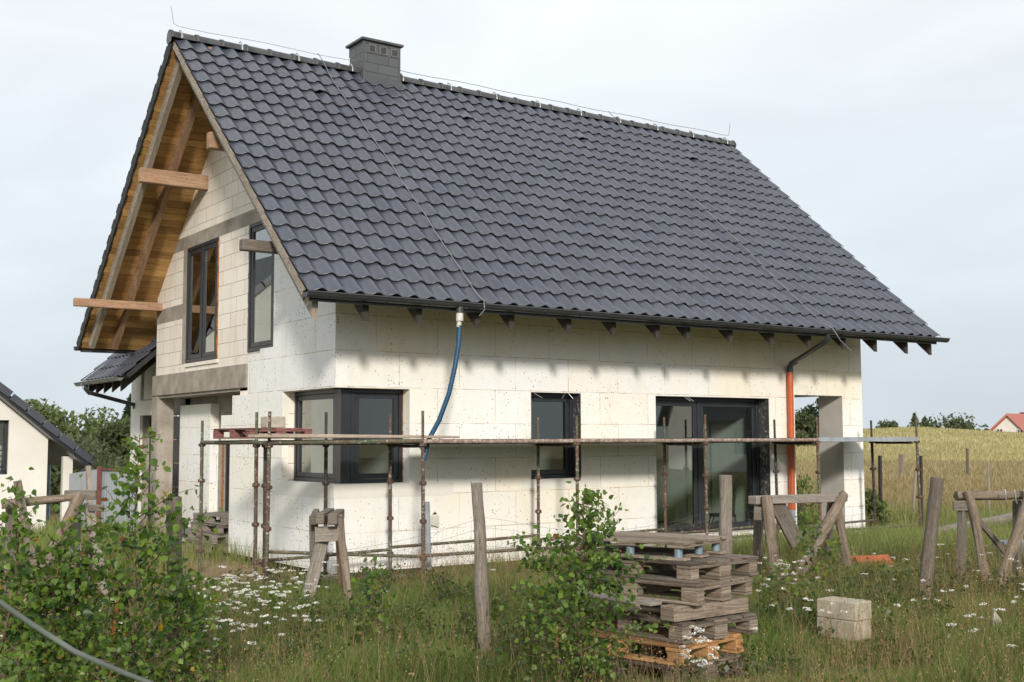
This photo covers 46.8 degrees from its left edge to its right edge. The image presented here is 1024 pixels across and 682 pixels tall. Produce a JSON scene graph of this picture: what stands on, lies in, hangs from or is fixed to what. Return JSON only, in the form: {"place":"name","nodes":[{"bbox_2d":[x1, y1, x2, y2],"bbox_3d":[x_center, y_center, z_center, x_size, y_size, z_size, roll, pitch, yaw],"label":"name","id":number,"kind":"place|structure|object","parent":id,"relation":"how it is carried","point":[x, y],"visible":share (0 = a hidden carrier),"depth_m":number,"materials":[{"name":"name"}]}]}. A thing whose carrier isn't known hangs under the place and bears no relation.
{"place":"outdoors","nodes":[
{"label":"outdoors","id":0,"kind":"place"},
{"bbox_2d":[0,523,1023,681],"bbox_3d":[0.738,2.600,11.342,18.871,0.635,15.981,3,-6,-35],"label":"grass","id":1,"kind":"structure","parent":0,"point":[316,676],"depth_m":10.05,"materials":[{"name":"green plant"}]},
{"bbox_2d":[0,429,1023,681],"bbox_3d":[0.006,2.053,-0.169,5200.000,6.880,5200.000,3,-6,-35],"label":"ground","id":2,"kind":"structure","parent":0,"point":[248,569],"depth_m":10.66,"materials":[{"name":"green plant"}]},
{"bbox_2d":[13,480,36,594],"bbox_3d":[-4.869,2.126,11.972,0.444,1.425,0.074,-2,-5,21],"label":"leaning board","id":3,"kind":"object","parent":2,"relation":"on","point":[27,526],"visible":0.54,"depth_m":12.02,"materials":[{"name":"brown wood"}]},
{"bbox_2d":[0,636,77,681],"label":"sapling","id":4,"kind":"object","parent":2,"relation":"on","point":[30,674],"visible":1,"depth_m":5.80,"materials":[{"name":"green plant"}]},
{"bbox_2d":[0,467,80,681],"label":"sapling","id":5,"kind":"object","parent":2,"relation":"on","point":[20,530],"visible":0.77,"depth_m":6.37,"materials":[{"name":"green plant"}]},
{"bbox_2d":[0,382,96,535],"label":"neighbour house","id":6,"kind":"structure","parent":2,"relation":"on","point":[29,438],"depth_m":27.71,"materials":[{"name":"white paint"}]},
{"bbox_2d":[0,420,8,473],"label":"window","id":7,"kind":"structure","parent":6,"relation":"in","point":[5,435],"depth_m":27.61,"materials":[{"name":"black glass"}]},
{"bbox_2d":[24,398,80,437],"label":"tree","id":8,"kind":"object","parent":2,"relation":"on","point":[38,406],"visible":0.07,"depth_m":61.75,"materials":[{"name":"green plant"}]},
{"bbox_2d":[1,490,107,609],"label":"trestle","id":9,"kind":"object","parent":2,"relation":"on","point":[77,498],"visible":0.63,"depth_m":12.36,"materials":[{"name":"brown wood"}]},
{"bbox_2d":[46,404,79,435],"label":"tree","id":10,"kind":"object","parent":2,"relation":"on","point":[63,418],"visible":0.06,"depth_m":65.61,"materials":[{"name":"green plant"}]},
{"bbox_2d":[0,514,134,681],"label":"sapling","id":11,"kind":"object","parent":2,"relation":"on","point":[57,621],"visible":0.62,"depth_m":6.49,"materials":[{"name":"green plant"}]},
{"bbox_2d":[0,599,152,681],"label":"hose","id":12,"kind":"object","parent":2,"relation":"on","point":[38,628],"visible":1,"depth_m":3.04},
{"bbox_2d":[9,516,155,681],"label":"sapling","id":13,"kind":"object","parent":2,"relation":"on","point":[83,603],"visible":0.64,"depth_m":6.51,"materials":[{"name":"green plant"}]},
{"bbox_2d":[50,443,115,513],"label":"tree","id":14,"kind":"object","parent":2,"relation":"on","point":[56,475],"visible":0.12,"depth_m":47.41,"materials":[{"name":"green plant"}]},
{"bbox_2d":[85,466,92,595],"bbox_3d":[-4.810,2.200,13.485,0.064,1.556,0.207,4,-7,-44],"label":"wooden stake","id":15,"kind":"object","parent":2,"relation":"on","point":[88,479],"visible":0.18,"depth_m":13.55,"materials":[{"name":"wood"}]},
{"bbox_2d":[52,431,129,490],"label":"tree","id":16,"kind":"object","parent":2,"relation":"on","point":[95,445],"visible":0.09,"depth_m":53.99,"materials":[{"name":"green plant"}]},
{"bbox_2d":[76,435,108,461],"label":"tree","id":17,"kind":"object","parent":2,"relation":"on","point":[92,439],"visible":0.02,"depth_m":58.37,"materials":[{"name":"green plant"}]},
{"bbox_2d":[67,406,129,455],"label":"tree","id":18,"kind":"object","parent":2,"relation":"on","point":[90,426],"visible":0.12,"depth_m":63.35,"materials":[{"name":"green plant"}]},
{"bbox_2d":[68,466,137,535],"bbox_3d":[-8.537,3.786,23.770,0.464,2.616,7.023,3,-5,-30],"label":"sheet fence","id":19,"kind":"object","parent":2,"relation":"on","point":[101,477],"visible":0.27,"depth_m":21.82,"materials":[{"name":"grey metal"}]},
{"bbox_2d":[86,419,130,467],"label":"tree","id":20,"kind":"object","parent":2,"relation":"on","point":[116,436],"visible":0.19,"depth_m":59.07,"materials":[{"name":"green plant"}]},
{"bbox_2d":[56,641,166,681],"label":"sapling","id":21,"kind":"object","parent":2,"relation":"on","point":[104,672],"visible":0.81,"depth_m":6.16,"materials":[{"name":"green plant"}]},
{"bbox_2d":[109,600,119,677],"bbox_3d":[-2.254,1.891,6.682,0.090,0.901,0.034,-5,-7,44],"label":"rusty rod","id":22,"kind":"object","parent":2,"relation":"on","point":[116,610],"visible":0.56,"depth_m":6.69,"materials":[{"name":"brown metal"}]},
{"bbox_2d":[119,393,130,421],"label":"tree","id":23,"kind":"object","parent":2,"relation":"on","point":[127,408],"visible":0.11,"depth_m":84.66,"materials":[{"name":"green plant"}]},
{"bbox_2d":[42,427,229,681],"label":"sapling","id":24,"kind":"object","parent":2,"relation":"on","point":[141,561],"visible":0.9,"depth_m":6.76,"materials":[{"name":"green plant"}]},
{"bbox_2d":[110,410,179,486],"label":"tree","id":25,"kind":"object","parent":2,"relation":"on","point":[126,415],"visible":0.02,"depth_m":66.36,"materials":[{"name":"green plant"}]},
{"bbox_2d":[121,542,233,681],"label":"sapling","id":26,"kind":"object","parent":2,"relation":"on","point":[189,624],"visible":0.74,"depth_m":7.03,"materials":[{"name":"green plant"}]},
{"bbox_2d":[152,581,238,681],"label":"sapling","id":27,"kind":"object","parent":2,"relation":"on","point":[195,649],"visible":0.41,"depth_m":7.19,"materials":[{"name":"green plant"}]},
{"bbox_2d":[185,539,227,553],"bbox_3d":[-4.983,3.411,19.751,0.607,0.146,1.220,3,-5,-30],"label":"pallet","id":28,"kind":"object","parent":2,"relation":"on","point":[216,546],"visible":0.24,"depth_m":19.26,"materials":[{"name":"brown wood"}]},
{"bbox_2d":[188,530,227,543],"bbox_3d":[-4.926,3.263,19.784,0.634,0.147,1.222,3,-6,-35],"label":"pallet","id":29,"kind":"object","parent":28,"relation":"on","point":[215,537],"visible":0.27,"depth_m":19.38,"materials":[{"name":"brown wood"}]},
{"bbox_2d":[190,522,228,534],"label":"pallet","id":30,"kind":"object","parent":29,"relation":"on","point":[207,528],"visible":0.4,"depth_m":19.55,"materials":[{"name":"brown wood"}]},
{"bbox_2d":[193,511,228,524],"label":"pallet","id":31,"kind":"object","parent":30,"relation":"on","point":[224,518],"visible":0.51,"depth_m":19.66,"materials":[{"name":"brown wood"}]},
{"bbox_2d":[302,508,351,603],"bbox_3d":[-2.100,2.397,13.198,0.568,1.088,1.946,1,-5,-11],"label":"trestle","id":32,"kind":"object","parent":2,"relation":"on","point":[321,538],"visible":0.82,"depth_m":12.59,"materials":[{"name":"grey wood"}]},
{"bbox_2d":[319,574,337,580],"bbox_3d":[-2.426,3.086,15.289,0.300,0.130,0.220,4,-6,-38],"label":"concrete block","id":33,"kind":"object","parent":2,"relation":"on","point":[330,575],"depth_m":15.24,"materials":[{"name":"grey concrete"}]},
{"bbox_2d":[346,556,398,643],"bbox_3d":[-1.221,2.211,9.995,0.410,0.784,0.511,3,-6,-35],"label":"sapling","id":34,"kind":"object","parent":2,"relation":"on","point":[376,597],"visible":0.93,"depth_m":9.96,"materials":[{"name":"green plant"}]},
{"bbox_2d":[425,502,430,573],"bbox_3d":[-1.122,2.627,15.738,0.085,0.976,0.156,-2,-5,21],"label":"drain pipe","id":35,"kind":"object","parent":2,"relation":"on","point":[427,527],"visible":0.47,"depth_m":15.70,"materials":[{"name":"grey plastic"}]},
{"bbox_2d":[73,7,949,578],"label":"house","id":36,"kind":"structure","parent":2,"relation":"on","point":[297,241],"depth_m":19.27,"materials":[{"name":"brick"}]},
{"bbox_2d":[148,416,179,527],"bbox_3d":[-6.939,2.692,23.939,0.040,2.315,2.450,3,-6,-35],"label":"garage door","id":37,"kind":"structure","parent":36,"relation":"in","point":[176,431],"depth_m":23.60,"materials":[{"name":"grey"}]},
{"bbox_2d":[185,237,218,362],"bbox_3d":[-5.410,-0.686,20.756,0.080,2.080,1.500,3,-6,-35],"label":"window","id":38,"kind":"structure","parent":36,"relation":"in","point":[202,248],"depth_m":20.75,"materials":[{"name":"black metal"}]},
{"bbox_2d":[225,445,229,511],"bbox_3d":[-4.865,2.433,20.824,0.080,2.090,0.750,3,-6,-35],"label":"glazed door","id":39,"kind":"structure","parent":36,"relation":"in","point":[227,470],"depth_m":21.05,"materials":[{"name":"brown glass"}]},
{"bbox_2d":[247,221,273,351],"bbox_3d":[-3.912,-0.880,18.609,0.080,2.055,1.010,3,-6,-35],"label":"window","id":40,"kind":"structure","parent":36,"relation":"in","point":[252,346],"depth_m":18.89,"materials":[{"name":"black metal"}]},
{"bbox_2d":[294,388,401,483],"bbox_3d":[-2.397,1.384,17.238,0.980,1.320,1.540,3,-6,-35],"label":"corner window","id":41,"kind":"structure","parent":36,"relation":"in","point":[345,400],"depth_m":16.58,"materials":[{"name":"black metal"}]},
{"bbox_2d":[430,512,438,527],"bbox_3d":[-1.102,2.546,16.859,0.160,0.236,0.014,3,-6,-35],"label":"electrical box","id":42,"kind":"object","parent":36,"relation":"attached to","point":[434,520],"visible":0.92,"depth_m":16.86,"materials":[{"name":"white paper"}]},
{"bbox_2d":[425,312,462,460],"bbox_3d":[-0.915,0.600,15.626,0.552,1.948,0.097,-1,-5,9],"label":"drain hose","id":43,"kind":"object","parent":36,"relation":"hanging from","point":[459,317],"visible":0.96,"depth_m":15.58,"materials":[{"name":"blue plastic"}]},
{"bbox_2d":[531,393,573,478],"bbox_3d":[0.553,1.471,18.395,0.960,1.320,0.080,3,-6,-35],"label":"window","id":44,"kind":"structure","parent":36,"relation":"in","point":[568,471],"depth_m":18.56,"materials":[{"name":"black metal"}]},
{"bbox_2d":[656,397,759,533],"bbox_3d":[3.289,2.125,20.309,2.660,2.295,0.080,3,-6,-35],"label":"patio door","id":45,"kind":"structure","parent":36,"relation":"in","point":[698,495],"depth_m":20.26,"materials":[{"name":"black metal"}]},
{"bbox_2d":[708,474,742,522],"bbox_3d":[3.836,2.885,21.294,0.612,0.964,0.420,0,-5,0],"label":"chair","id":46,"kind":"object","parent":36,"relation":"on","point":[738,480],"visible":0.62,"depth_m":21.16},
{"bbox_2d":[0,556,1023,681],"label":"weeds","id":47,"kind":"object","parent":2,"relation":"on","point":[312,613],"visible":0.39,"depth_m":10.48,"materials":[{"name":"green plant"}]},
{"bbox_2d":[0,474,1023,575],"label":"meadow grass","id":48,"kind":"structure","parent":2,"relation":"on","point":[894,494],"depth_m":18.37,"materials":[{"name":"green plant"}]},
{"bbox_2d":[0,475,1023,681],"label":"wire fence","id":49,"kind":"object","parent":2,"relation":"on","point":[929,545],"visible":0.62,"depth_m":9.58,"materials":[{"name":"grey wood"}]},
{"bbox_2d":[0,514,1023,681],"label":"seed heads","id":50,"kind":"object","parent":2,"relation":"on","point":[626,610],"visible":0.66,"depth_m":8.71,"materials":[{"name":"plant"}]},
{"bbox_2d":[0,544,1023,681],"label":"yarrow","id":51,"kind":"object","parent":2,"relation":"on","point":[702,664],"depth_m":9.98,"materials":[{"name":"white plant"}]},
{"bbox_2d":[197,411,923,584],"bbox_3d":[1.385,2.314,18.733,12.492,2.290,2.924,3,-6,-35],"label":"scaffold","id":52,"kind":"object","parent":2,"relation":"on","point":[422,442],"visible":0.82,"depth_m":16.35,"materials":[{"name":"brown metal"}]},
{"bbox_2d":[213,428,311,438],"bbox_3d":[-3.308,1.224,15.671,0.904,0.137,1.239,3,-6,-35],"label":"pallet","id":53,"kind":"object","parent":52,"relation":"on","point":[239,433],"visible":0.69,"depth_m":15.39,"materials":[{"name":"red paint"}]},
{"bbox_2d":[261,416,285,427],"bbox_3d":[-3.093,1.052,15.333,0.260,0.147,0.210,3,-6,-35],"label":"foam block","id":54,"kind":"object","parent":53,"relation":"on","point":[277,421],"depth_m":15.26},
{"bbox_2d":[248,435,441,437],"bbox_3d":[-2.023,1.195,14.814,2.709,0.048,0.200,4,-6,-39],"label":"plank","id":55,"kind":"object","parent":52,"relation":"on","point":[336,436],"visible":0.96,"depth_m":14.62,"materials":[{"name":"brown wood"}]},
{"bbox_2d":[258,434,459,437],"bbox_3d":[-1.899,1.219,15.204,2.852,0.060,0.190,3,-6,-37],"label":"plank","id":56,"kind":"object","parent":52,"relation":"on","point":[348,434],"visible":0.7,"depth_m":14.76,"materials":[{"name":"brown wood"}]},
{"bbox_2d":[497,481,670,681],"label":"sapling","id":57,"kind":"object","parent":2,"relation":"on","point":[578,588],"visible":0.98,"depth_m":7.83,"materials":[{"name":"green plant"}]},
{"bbox_2d":[552,638,743,681],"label":"pallet","id":58,"kind":"object","parent":2,"relation":"on","point":[727,657],"visible":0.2,"depth_m":8.60,"materials":[{"name":"brown wood"}]},
{"bbox_2d":[553,621,743,666],"bbox_3d":[1.023,2.265,8.976,1.213,0.145,0.805,-5,-6,43],"label":"pallet","id":59,"kind":"object","parent":58,"relation":"on","point":[728,648],"visible":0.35,"depth_m":8.62,"materials":[{"name":"orange wood"}]},
{"bbox_2d":[570,601,757,644],"bbox_3d":[1.146,2.123,9.049,0.801,0.146,1.222,4,-6,-38],"label":"pallet","id":60,"kind":"object","parent":59,"relation":"on","point":[746,621],"visible":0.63,"depth_m":8.69,"materials":[{"name":"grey wood"}]},
{"bbox_2d":[609,590,747,621],"bbox_3d":[1.114,1.971,8.812,1.132,0.105,0.780,-2,-5,26],"label":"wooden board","id":61,"kind":"object","parent":60,"relation":"on","point":[681,612],"visible":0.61,"depth_m":8.58,"materials":[{"name":"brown wood"}]},
{"bbox_2d":[564,568,752,605],"bbox_3d":[1.114,1.864,9.087,1.213,0.146,0.803,-4,-6,40],"label":"pallet","id":62,"kind":"object","parent":61,"relation":"on","point":[713,589],"visible":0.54,"depth_m":8.73,"materials":[{"name":"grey wood"}]},
{"bbox_2d":[572,553,757,583],"bbox_3d":[1.173,1.726,9.197,0.810,0.145,1.214,4,-6,-42],"label":"pallet","id":63,"kind":"object","parent":62,"relation":"on","point":[716,566],"visible":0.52,"depth_m":8.82,"materials":[{"name":"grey wood"}]},
{"bbox_2d":[574,531,727,560],"bbox_3d":[1.073,1.583,9.188,0.972,0.135,0.729,-4,-6,35],"label":"pallet","id":64,"kind":"object","parent":63,"relation":"on","point":[676,547],"visible":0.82,"depth_m":9.02,"materials":[{"name":"brown wood"}]},
{"bbox_2d":[759,560,824,616],"bbox_3d":[2.736,2.424,11.526,0.625,0.592,0.559,3,-6,-35],"label":"sapling","id":65,"kind":"object","parent":2,"relation":"on","point":[777,572],"visible":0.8,"depth_m":11.51,"materials":[{"name":"green plant"}]},
{"bbox_2d":[748,490,851,580],"bbox_3d":[3.709,2.485,14.965,2.308,1.175,0.917,4,-6,-43],"label":"trestle","id":66,"kind":"object","parent":2,"relation":"on","point":[774,506],"visible":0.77,"depth_m":14.71,"materials":[{"name":"grey wood"}]},
{"bbox_2d":[795,408,818,446],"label":"tree","id":67,"kind":"object","parent":2,"relation":"on","point":[808,425],"visible":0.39,"depth_m":119.18,"materials":[{"name":"green plant"}]},
{"bbox_2d":[796,473,817,517],"bbox_3d":[6.317,3.408,25.918,1.187,1.062,1.127,3,-6,-35],"label":"weed clump","id":68,"kind":"object","parent":2,"relation":"on","point":[800,487],"visible":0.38,"depth_m":25.96,"materials":[{"name":"green plant"}]},
{"bbox_2d":[803,398,818,431],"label":"tree","id":69,"kind":"object","parent":2,"relation":"on","point":[811,410],"visible":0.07,"depth_m":127.53,"materials":[{"name":"green plant"}]},
{"bbox_2d":[794,507,855,585],"bbox_3d":[3.409,2.368,13.357,0.624,0.995,0.730,3,-6,-35],"label":"sapling","id":70,"kind":"object","parent":2,"relation":"on","point":[813,530],"visible":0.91,"depth_m":13.35,"materials":[{"name":"green plant"}]},
{"bbox_2d":[817,617,870,640],"bbox_3d":[2.894,2.502,10.324,0.240,0.170,0.400,4,-6,-39],"label":"concrete block","id":71,"kind":"object","parent":2,"relation":"on","point":[848,624],"depth_m":10.20,"materials":[{"name":"grey concrete"}]},
{"bbox_2d":[817,596,871,621],"bbox_3d":[2.899,2.336,10.337,0.240,0.160,0.400,4,-6,-40],"label":"concrete block","id":72,"kind":"object","parent":71,"relation":"on","point":[851,602],"depth_m":10.23,"materials":[{"name":"grey concrete"}]},
{"bbox_2d":[850,554,892,565],"bbox_3d":[4.739,2.901,15.659,0.550,0.162,0.349,0,-5,0],"label":"plastic offcut","id":73,"kind":"object","parent":2,"relation":"on","point":[883,556],"visible":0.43,"depth_m":15.56,"materials":[{"name":"orange plastic"}]},
{"bbox_2d":[864,486,892,526],"bbox_3d":[7.250,3.357,23.979,0.920,0.834,0.875,-4,-6,36],"label":"shrub","id":74,"kind":"object","parent":2,"relation":"on","point":[869,505],"visible":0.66,"depth_m":23.82,"materials":[{"name":"green plant"}]},
{"bbox_2d":[878,456,882,517],"bbox_3d":[7.457,3.094,23.965,0.088,1.545,0.104,3,-6,-35],"label":"stake","id":75,"kind":"object","parent":2,"relation":"on","point":[880,494],"visible":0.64,"depth_m":23.96,"materials":[{"name":"brown wood"}]},
{"bbox_2d":[875,419,898,428],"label":"tree","id":76,"kind":"object","parent":2,"relation":"on","point":[893,424],"visible":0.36,"depth_m":211.37,"materials":[{"name":"green plant"}]},
{"bbox_2d":[898,454,903,477],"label":"stake","id":77,"kind":"object","parent":2,"relation":"on","point":[901,462],"visible":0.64,"depth_m":47.93,"materials":[{"name":"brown wood"}]},
{"bbox_2d":[795,426,1023,462],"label":"wheat field","id":78,"kind":"structure","parent":2,"relation":"on","point":[805,451],"depth_m":111.95,"materials":[{"name":"yellow plant"}]},
{"bbox_2d":[911,472,916,510],"bbox_3d":[8.804,3.451,25.963,0.173,1.152,0.067,-1,-5,11],"label":"stake","id":79,"kind":"object","parent":2,"relation":"on","point":[914,488],"visible":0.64,"depth_m":25.96,"materials":[{"name":"brown wood"}]},
{"bbox_2d":[906,412,923,427],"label":"tree","id":80,"kind":"object","parent":2,"relation":"on","point":[912,422],"visible":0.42,"depth_m":214.79,"materials":[{"name":"green plant"}]},
{"bbox_2d":[919,456,923,528],"bbox_3d":[7.596,2.945,21.970,0.059,1.633,0.132,0,-5,-2],"label":"stake","id":81,"kind":"object","parent":2,"relation":"on","point":[921,471],"visible":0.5,"depth_m":21.97,"materials":[{"name":"brown wood"}]},
{"bbox_2d":[919,415,929,426],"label":"tree","id":82,"kind":"object","parent":2,"relation":"on","point":[924,419],"visible":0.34,"depth_m":217.70,"materials":[{"name":"green plant"}]},
{"bbox_2d":[922,412,992,430],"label":"tree","id":83,"kind":"object","parent":2,"relation":"on","point":[947,424],"visible":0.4,"depth_m":211.78,"materials":[{"name":"green plant"}]},
{"bbox_2d":[921,513,1011,537],"bbox_3d":[8.675,3.290,21.488,0.246,0.268,6.450,-4,-6,39],"label":"log","id":84,"kind":"object","parent":2,"relation":"on","point":[1002,519],"visible":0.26,"depth_m":21.36,"materials":[{"name":"wood"}]},
{"bbox_2d":[966,448,968,476],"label":"stake","id":85,"kind":"object","parent":2,"relation":"on","point":[967,459],"visible":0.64,"depth_m":49.95,"materials":[{"name":"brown wood"}]},
{"bbox_2d":[986,463,989,514],"bbox_3d":[10.447,3.346,25.968,0.068,1.350,0.082,3,-6,-35],"label":"stake","id":86,"kind":"object","parent":2,"relation":"on","point":[988,478],"visible":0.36,"depth_m":25.97,"materials":[{"name":"brown wood"}]},
{"bbox_2d":[953,489,1023,587],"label":"trestle","id":87,"kind":"object","parent":2,"relation":"on","point":[976,520],"visible":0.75,"depth_m":13.91,"materials":[{"name":"grey wood"}]},
{"bbox_2d":[992,610,1002,627],"bbox_3d":[4.310,2.493,10.503,0.130,0.210,0.030,0,-5,0],"label":"stone shard","id":88,"kind":"object","parent":2,"relation":"on","point":[994,613],"visible":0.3,"depth_m":10.49,"materials":[{"name":"grey stone"}]},
{"bbox_2d":[988,412,1023,432],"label":"house","id":89,"kind":"structure","parent":2,"relation":"on","point":[1009,422],"depth_m":235.00,"materials":[{"name":"paint"}]},
{"bbox_2d":[991,539,1023,561],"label":"metal trough","id":90,"kind":"object","parent":2,"relation":"on","point":[1002,541],"visible":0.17,"depth_m":15.99,"materials":[{"name":"grey metal"}]},
{"bbox_2d":[0,0,1023,439],"label":"sky","id":91,"kind":"structure","parent":0,"point":[897,126],"materials":[{"name":"white"}]},
{"bbox_2d":[586,592,661,605],"bbox_3d":[0.781,1.860,8.544,0.120,0.022,0.711,4,-6,-39],"label":"wooden board","id":92,"kind":"object","parent":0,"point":[645,602],"visible":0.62,"depth_m":8.42,"materials":[{"name":"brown wood"}]},
{"bbox_2d":[796,456,1023,485],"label":"dry meadow","id":93,"kind":"structure","parent":0,"point":[1001,469],"depth_m":54.87,"materials":[{"name":"yellow plant"}]}
]}

